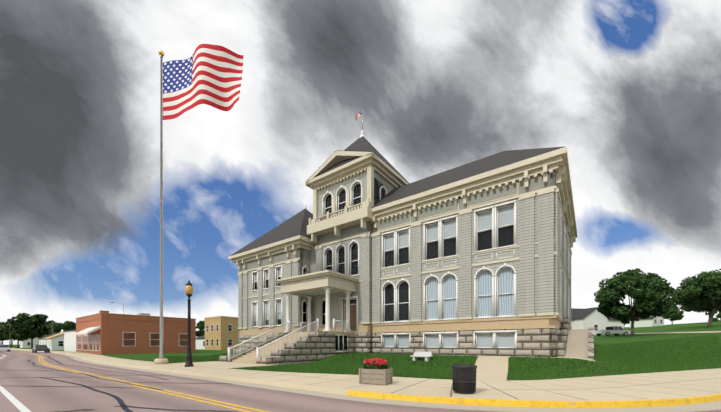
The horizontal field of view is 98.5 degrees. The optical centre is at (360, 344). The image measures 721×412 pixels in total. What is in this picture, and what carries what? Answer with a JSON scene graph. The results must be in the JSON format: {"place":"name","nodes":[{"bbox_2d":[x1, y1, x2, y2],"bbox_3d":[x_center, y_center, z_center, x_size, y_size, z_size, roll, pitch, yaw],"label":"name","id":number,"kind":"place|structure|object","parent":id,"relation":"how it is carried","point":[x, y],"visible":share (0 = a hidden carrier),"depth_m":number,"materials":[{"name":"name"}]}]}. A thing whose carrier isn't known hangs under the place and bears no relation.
{"place":"outdoors","nodes":[
{"label":"outdoors","id":0,"kind":"place"},
{"bbox_2d":[296,289,344,295],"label":"porch ceiling","id":1,"kind":"structure","parent":0,"point":[317,292],"depth_m":29.24,"materials":[{"name":"grey paint"}]},
{"bbox_2d":[0,350,720,411],"bbox_3d":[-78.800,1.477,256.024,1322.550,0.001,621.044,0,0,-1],"label":"road","id":2,"kind":"structure","parent":0,"point":[20,387],"depth_m":9.16,"materials":[{"name":"grey asphalt"}]},
{"bbox_2d":[0,354,30,411],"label":"edge line","id":3,"kind":"object","parent":2,"relation":"on","point":[20,406],"visible":0.87,"depth_m":8.16,"materials":[{"name":"white paint"}]},
{"bbox_2d":[0,353,236,411],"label":"tar cracks","id":4,"kind":"object","parent":2,"relation":"on","point":[123,406],"visible":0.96,"depth_m":10.87,"materials":[{"name":"black asphalt"}]},
{"bbox_2d":[12,351,250,411],"bbox_3d":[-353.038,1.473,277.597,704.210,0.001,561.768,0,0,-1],"label":"line","id":5,"kind":"object","parent":2,"relation":"on","point":[162,392],"visible":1,"depth_m":8.96,"materials":[{"name":"yellow paint"}]},
{"bbox_2d":[5,350,267,411],"bbox_3d":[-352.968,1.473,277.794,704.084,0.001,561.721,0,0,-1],"label":"line","id":6,"kind":"object","parent":2,"relation":"on","point":[166,390],"visible":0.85,"depth_m":9.13,"materials":[{"name":"yellow paint"}]},
{"bbox_2d":[12,349,350,394],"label":"kerb","id":7,"kind":"structure","parent":2,"relation":"on","point":[340,391],"depth_m":12.46,"materials":[{"name":"concrete"}]},
{"bbox_2d":[11,349,720,411],"bbox_3d":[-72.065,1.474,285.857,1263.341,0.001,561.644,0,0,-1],"label":"gutter","id":8,"kind":"object","parent":2,"relation":"on","point":[713,405],"visible":0.98,"depth_m":7.49,"materials":[{"name":"concrete"}]},
{"bbox_2d":[347,390,720,407],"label":"yellow kerb","id":9,"kind":"structure","parent":2,"relation":"on","point":[578,404],"depth_m":7.47,"materials":[{"name":"paint"}]},
{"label":"dark parked car tyre","id":10,"kind":"object","parent":2,"relation":"on","visible":0},
{"bbox_2d":[32,348,49,350],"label":"dark car","id":11,"kind":"object","parent":10,"relation":"on","point":[41,349],"visible":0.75,"depth_m":54.35,"materials":[{"name":"grey metal"}]},
{"bbox_2d":[33,345,47,347],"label":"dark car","id":12,"kind":"object","parent":11,"relation":"on","point":[40,346],"visible":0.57,"depth_m":55.23,"materials":[{"name":"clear glass"}]},
{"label":"silver car tyre","id":13,"kind":"object","parent":2,"relation":"on","visible":0},
{"bbox_2d":[0,347,10,349],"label":"silver car","id":14,"kind":"object","parent":13,"relation":"on","point":[4,348],"visible":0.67,"depth_m":63.88,"materials":[{"name":"grey metal"}]},
{"bbox_2d":[0,0,720,344],"label":"sky","id":15,"kind":"structure","parent":0,"point":[631,89],"materials":[{"name":"grey"}]},
{"bbox_2d":[8,321,720,380],"bbox_3d":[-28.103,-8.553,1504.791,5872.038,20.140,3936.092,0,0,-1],"label":"ground","id":16,"kind":"structure","parent":0,"point":[603,339],"depth_m":44.66,"materials":[{"name":"green plant"}]},
{"bbox_2d":[0,325,8,344],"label":"tree line","id":17,"kind":"object","parent":16,"relation":"on","point":[2,338],"depth_m":169.84,"materials":[{"name":"green plant"}]},
{"bbox_2d":[0,322,28,347],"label":"tree","id":18,"kind":"object","parent":16,"relation":"on","point":[5,327],"depth_m":114.83,"materials":[{"name":"green plant"}]},
{"bbox_2d":[20,337,38,347],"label":"white house","id":19,"kind":"structure","parent":16,"relation":"on","point":[24,342],"depth_m":137.38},
{"bbox_2d":[7,313,55,347],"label":"tree","id":20,"kind":"object","parent":16,"relation":"on","point":[22,324],"depth_m":107.93,"materials":[{"name":"green plant"}]},
{"bbox_2d":[45,334,63,349],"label":"white house","id":21,"kind":"structure","parent":16,"relation":"on","point":[54,343],"depth_m":81.68,"materials":[{"name":"white paint"}]},
{"bbox_2d":[43,332,63,338],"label":"roof","id":22,"kind":"structure","parent":21,"relation":"attached to","point":[55,335],"depth_m":84.10,"materials":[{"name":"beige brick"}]},
{"bbox_2d":[47,321,75,334],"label":"tree","id":23,"kind":"object","parent":16,"relation":"on","point":[64,326],"depth_m":105.79,"materials":[{"name":"green plant"}]},
{"bbox_2d":[64,331,75,351],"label":"building","id":24,"kind":"structure","parent":16,"relation":"on","point":[70,341],"depth_m":63.34,"materials":[{"name":"white paint"}]},
{"bbox_2d":[76,310,195,353],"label":"brick shop","id":25,"kind":"structure","parent":16,"relation":"on","point":[114,327],"depth_m":49.48},
{"bbox_2d":[76,326,100,334],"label":"awning","id":26,"kind":"object","parent":25,"relation":"attached to","point":[88,330],"visible":1,"depth_m":45.86,"materials":[{"name":"white fabric"}]},
{"bbox_2d":[75,313,192,318],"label":"coping","id":27,"kind":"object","parent":25,"relation":"on","point":[129,314],"visible":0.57,"depth_m":49.19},
{"bbox_2d":[196,320,204,336],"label":"tree line","id":28,"kind":"object","parent":16,"relation":"on","point":[200,326],"depth_m":183.11,"materials":[{"name":"green plant"}]},
{"bbox_2d":[196,338,204,349],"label":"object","id":29,"kind":"structure","parent":16,"relation":"on","point":[199,343],"depth_m":90.09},
{"bbox_2d":[205,316,237,349],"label":"building","id":30,"kind":"structure","parent":16,"relation":"on","point":[223,334],"depth_m":81.51,"materials":[{"name":"brick"}]},
{"bbox_2d":[206,325,231,345],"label":"window panes","id":31,"kind":"structure","parent":30,"relation":"attached to","point":[229,329],"depth_m":81.89,"materials":[{"name":"black glass"}]},
{"bbox_2d":[206,324,231,345],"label":"window frames","id":32,"kind":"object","parent":30,"relation":"attached to","point":[213,339],"depth_m":81.80,"materials":[{"name":"paint"}]},
{"bbox_2d":[238,130,569,356],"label":"courthouse","id":33,"kind":"structure","parent":16,"relation":"on","point":[440,240],"depth_m":24.41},
{"bbox_2d":[219,276,354,364],"bbox_3d":[-5.631,-1.933,25.974,6.000,7.280,9.600,0,0,37],"label":"porch","id":34,"kind":"object","parent":33,"relation":"attached to","point":[313,346],"depth_m":24.98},
{"bbox_2d":[231,331,354,363],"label":"porch steps","id":35,"kind":"structure","parent":34,"relation":"attached to","point":[249,358],"depth_m":24.11,"materials":[{"name":"beige concrete"}]},
{"bbox_2d":[277,270,358,296],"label":"porch trim","id":36,"kind":"structure","parent":34,"relation":"attached to","point":[320,283],"depth_m":26.61,"materials":[{"name":"beige paint"}]},
{"bbox_2d":[292,331,354,334],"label":"porch floor","id":37,"kind":"structure","parent":34,"relation":"attached to","point":[346,333],"depth_m":26.89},
{"bbox_2d":[315,204,361,222],"bbox_3d":[-2.152,-12.003,28.596,5.600,0.420,0.040,0,0,37],"label":"balustrade","id":38,"kind":"object","parent":33,"relation":"attached to","point":[340,212],"visible":0.64,"depth_m":28.40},
{"bbox_2d":[345,305,355,330],"bbox_3d":[-0.845,-2.418,28.678,1.480,2.550,0.050,0,0,37],"label":"door","id":39,"kind":"structure","parent":33,"relation":"attached to","point":[352,317],"depth_m":28.57,"materials":[{"name":"brown wood"}]},
{"bbox_2d":[255,205,513,346],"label":"window blinds","id":40,"kind":"object","parent":33,"relation":"in","point":[486,339],"depth_m":23.48,"materials":[{"name":"white fabric"}]},
{"bbox_2d":[228,146,576,328],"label":"cornice trim","id":41,"kind":"structure","parent":33,"relation":"attached to","point":[370,163],"depth_m":26.21,"materials":[{"name":"beige paint"}]},
{"bbox_2d":[230,136,576,255],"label":"roof","id":42,"kind":"structure","parent":33,"relation":"attached to","point":[295,225],"depth_m":27.00,"materials":[{"name":"grey"}]},
{"bbox_2d":[238,159,570,348],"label":"building wall","id":43,"kind":"structure","parent":33,"relation":"attached to","point":[538,277],"depth_m":24.49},
{"bbox_2d":[355,111,361,119],"bbox_3d":[-0.197,-23.283,31.591,0.813,1.220,0.159,0,0,-31],"label":"flag","id":44,"kind":"object","parent":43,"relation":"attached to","point":[358,115],"visible":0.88,"depth_m":31.58,"materials":[{"name":"multicoloured fabric"}]},
{"bbox_2d":[240,170,568,271],"bbox_3d":[2.833,-11.943,28.242,36.900,6.900,15.151,0,0,9],"label":"courthouse frieze","id":45,"kind":"object","parent":33,"relation":"attached to","point":[490,195],"visible":0.38,"depth_m":25.80,"materials":[{"name":"beige"}]},
{"bbox_2d":[238,315,570,335],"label":"ledge","id":46,"kind":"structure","parent":33,"relation":"attached to","point":[546,321],"depth_m":23.11,"materials":[{"name":"beige stone"}]},
{"bbox_2d":[427,268,513,318],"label":"window curtains","id":47,"kind":"object","parent":33,"relation":"in","point":[505,285],"depth_m":22.05,"materials":[{"name":"white fabric"}]},
{"bbox_2d":[410,351,431,361],"bbox_3d":[3.938,0.772,20.065,1.368,0.619,0.533,0,0,37],"label":"bench","id":48,"kind":"object","parent":16,"relation":"on","point":[417,354],"visible":0.92,"depth_m":20.11,"materials":[{"name":"stone"}]},
{"bbox_2d":[164,334,720,379],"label":"lawn tufts","id":49,"kind":"object","parent":16,"relation":"on","point":[607,364],"visible":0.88,"depth_m":18.94,"materials":[{"name":"green plant"}]},
{"bbox_2d":[557,317,593,359],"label":"stone walls","id":50,"kind":"structure","parent":16,"relation":"on","point":[563,335],"depth_m":20.52,"materials":[{"name":"grey stone"}]},
{"bbox_2d":[564,329,587,358],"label":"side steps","id":51,"kind":"object","parent":16,"relation":"on","point":[577,343],"visible":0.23,"depth_m":20.63,"materials":[{"name":"concrete"}]},
{"bbox_2d":[571,309,623,334],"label":"house","id":52,"kind":"structure","parent":16,"relation":"on","point":[602,321],"depth_m":68.88,"materials":[{"name":"white paint"}]},
{"bbox_2d":[571,307,615,319],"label":"house roof","id":53,"kind":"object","parent":52,"relation":"on","point":[576,313],"visible":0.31,"depth_m":70.36,"materials":[{"name":"grey"}]},
{"bbox_2d":[594,326,630,333],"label":"white pickup","id":54,"kind":"object","parent":16,"relation":"on","point":[614,331],"visible":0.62,"depth_m":55.63,"materials":[{"name":"white metal"}]},
{"bbox_2d":[597,331,627,335],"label":"car wheels","id":55,"kind":"object","parent":54,"relation":"attached to","point":[609,334],"visible":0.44,"depth_m":55.65,"materials":[{"name":"black rubber"}]},
{"bbox_2d":[606,326,623,329],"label":"car windows","id":56,"kind":"structure","parent":54,"relation":"attached to","point":[615,328],"depth_m":55.68,"materials":[{"name":"black glass"}]},
{"bbox_2d":[594,268,676,335],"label":"tree","id":57,"kind":"object","parent":16,"relation":"on","point":[655,297],"depth_m":47.75,"materials":[{"name":"green plant"}]},
{"bbox_2d":[630,315,663,327],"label":"white house","id":58,"kind":"structure","parent":16,"relation":"on","point":[645,323],"depth_m":110.58,"materials":[{"name":"white paint"}]},
{"bbox_2d":[662,309,683,324],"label":"tree","id":59,"kind":"object","parent":16,"relation":"on","point":[674,314],"depth_m":102.66,"materials":[{"name":"green plant"}]},
{"bbox_2d":[671,269,720,327],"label":"tree","id":60,"kind":"object","parent":16,"relation":"on","point":[691,289],"depth_m":57.64,"materials":[{"name":"green plant"}]},
{"bbox_2d":[683,289,720,318],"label":"tree","id":61,"kind":"object","parent":16,"relation":"on","point":[697,311],"depth_m":98.99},
{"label":"white house","id":62,"kind":"object","parent":16,"relation":"on","visible":0},
{"bbox_2d":[38,332,60,338],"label":"house roof","id":63,"kind":"object","parent":62,"relation":"attached to","point":[48,335],"visible":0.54,"depth_m":95.67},
{"bbox_2d":[10,348,720,399],"bbox_3d":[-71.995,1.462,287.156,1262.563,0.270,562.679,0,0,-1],"label":"sidewalk","id":64,"kind":"structure","parent":0,"point":[670,384],"depth_m":10.28,"materials":[{"name":"concrete"}]},
{"bbox_2d":[154,358,167,363],"bbox_3d":[-13.520,1.147,21.084,0.800,0.360,0.800,0,0,-1],"label":"flagpole base","id":65,"kind":"object","parent":64,"relation":"on","point":[161,361],"visible":0.96,"depth_m":20.79,"materials":[{"name":"beige concrete"}]},
{"bbox_2d":[159,55,163,358],"bbox_3d":[-13.520,-9.313,21.084,0.300,20.560,0.292,0,0,-1],"label":"flagpole","id":66,"kind":"object","parent":64,"relation":"on","point":[161,355],"visible":0.98,"depth_m":21.02,"materials":[{"name":"grey metal"}]},
{"bbox_2d":[162,60,162,159],"bbox_3d":[-13.399,-9.623,21.036,0.064,19.300,0.024,0,0,-1],"label":"rope","id":67,"kind":"object","parent":66,"relation":"attached to","point":[162,109],"visible":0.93,"depth_m":21.03,"materials":[{"name":"white"}]},
{"bbox_2d":[163,44,242,119],"bbox_3d":[-10.682,-17.389,20.573,5.521,4.332,0.964,0,0,1],"label":"flag","id":68,"kind":"object","parent":66,"relation":"attached to","point":[209,74],"visible":1,"depth_m":20.68,"materials":[{"name":"multicoloured fabric"}]},
{"bbox_2d":[185,280,193,366],"bbox_3d":[-10.267,-1.273,18.601,0.480,5.200,0.480,0,0,-1],"label":"black lamp post","id":69,"kind":"object","parent":64,"relation":"on","point":[189,360],"visible":0.98,"depth_m":18.52,"materials":[{"name":"black metal"}]},
{"bbox_2d":[185,285,192,293],"bbox_3d":[-10.267,-3.268,18.601,0.460,0.530,0.448,0,0,-1],"label":"globe","id":70,"kind":"object","parent":69,"relation":"attached to","point":[188,289],"visible":0.83,"depth_m":18.44,"materials":[{"name":"brown"}]},
{"bbox_2d":[172,361,270,368],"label":"concrete walkway","id":71,"kind":"structure","parent":64,"relation":"on","point":[229,365],"depth_m":20.60,"materials":[{"name":"beige concrete"}]},
{"bbox_2d":[359,358,392,384],"bbox_3d":[0.511,0.887,10.518,0.980,0.879,0.617,0,0,29],"label":"planter","id":72,"kind":"object","parent":64,"relation":"on","point":[372,376],"depth_m":10.34,"materials":[{"name":"beige wood"}]},
{"bbox_2d":[451,364,476,393],"bbox_3d":[2.847,0.947,8.524,0.690,0.760,0.690,0,0,-1],"label":"trash can","id":73,"kind":"object","parent":64,"relation":"on","point":[464,378],"visible":1,"depth_m":8.27,"materials":[{"name":"black metal"}]},
{"bbox_2d":[356,390,719,400],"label":"kerb top","id":74,"kind":"structure","parent":64,"relation":"on","point":[559,400],"depth_m":7.62,"materials":[{"name":"concrete"}]},
{"bbox_2d":[475,356,508,380],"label":"link path","id":75,"kind":"structure","parent":0,"point":[495,368],"depth_m":16.34,"materials":[{"name":"concrete"}]},
{"bbox_2d":[450,355,570,358],"bbox_3d":[8.118,0.783,20.621,10.000,0.022,1.900,0,0,37],"label":"foundation","id":76,"kind":"object","parent":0,"point":[502,356],"depth_m":19.87,"materials":[{"name":"stone"}]},
{"bbox_2d":[554,356,595,360],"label":"side path","id":77,"kind":"structure","parent":0,"point":[575,357],"depth_m":18.36,"materials":[{"name":"concrete"}]},
{"bbox_2d":[662,300,674,311],"bbox_3d":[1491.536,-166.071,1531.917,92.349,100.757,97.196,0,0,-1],"label":"tree","id":78,"kind":"object","parent":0,"point":[672,305],"visible":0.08,"depth_m":1496.31,"materials":[{"name":"green plant"}]},
{"bbox_2d":[630,331,720,333],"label":"road","id":79,"kind":"structure","parent":0,"point":[680,332],"depth_m":46.79,"materials":[{"name":"grey asphalt"}]},
{"bbox_2d":[669,298,690,319],"bbox_3d":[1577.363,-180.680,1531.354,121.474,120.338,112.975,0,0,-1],"label":"tree","id":80,"kind":"object","parent":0,"point":[682,307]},
{"bbox_2d":[707,310,720,320],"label":"house","id":81,"kind":"structure","parent":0,"point":[719,314],"depth_m":214.84,"materials":[{"name":"white"}]}
]}

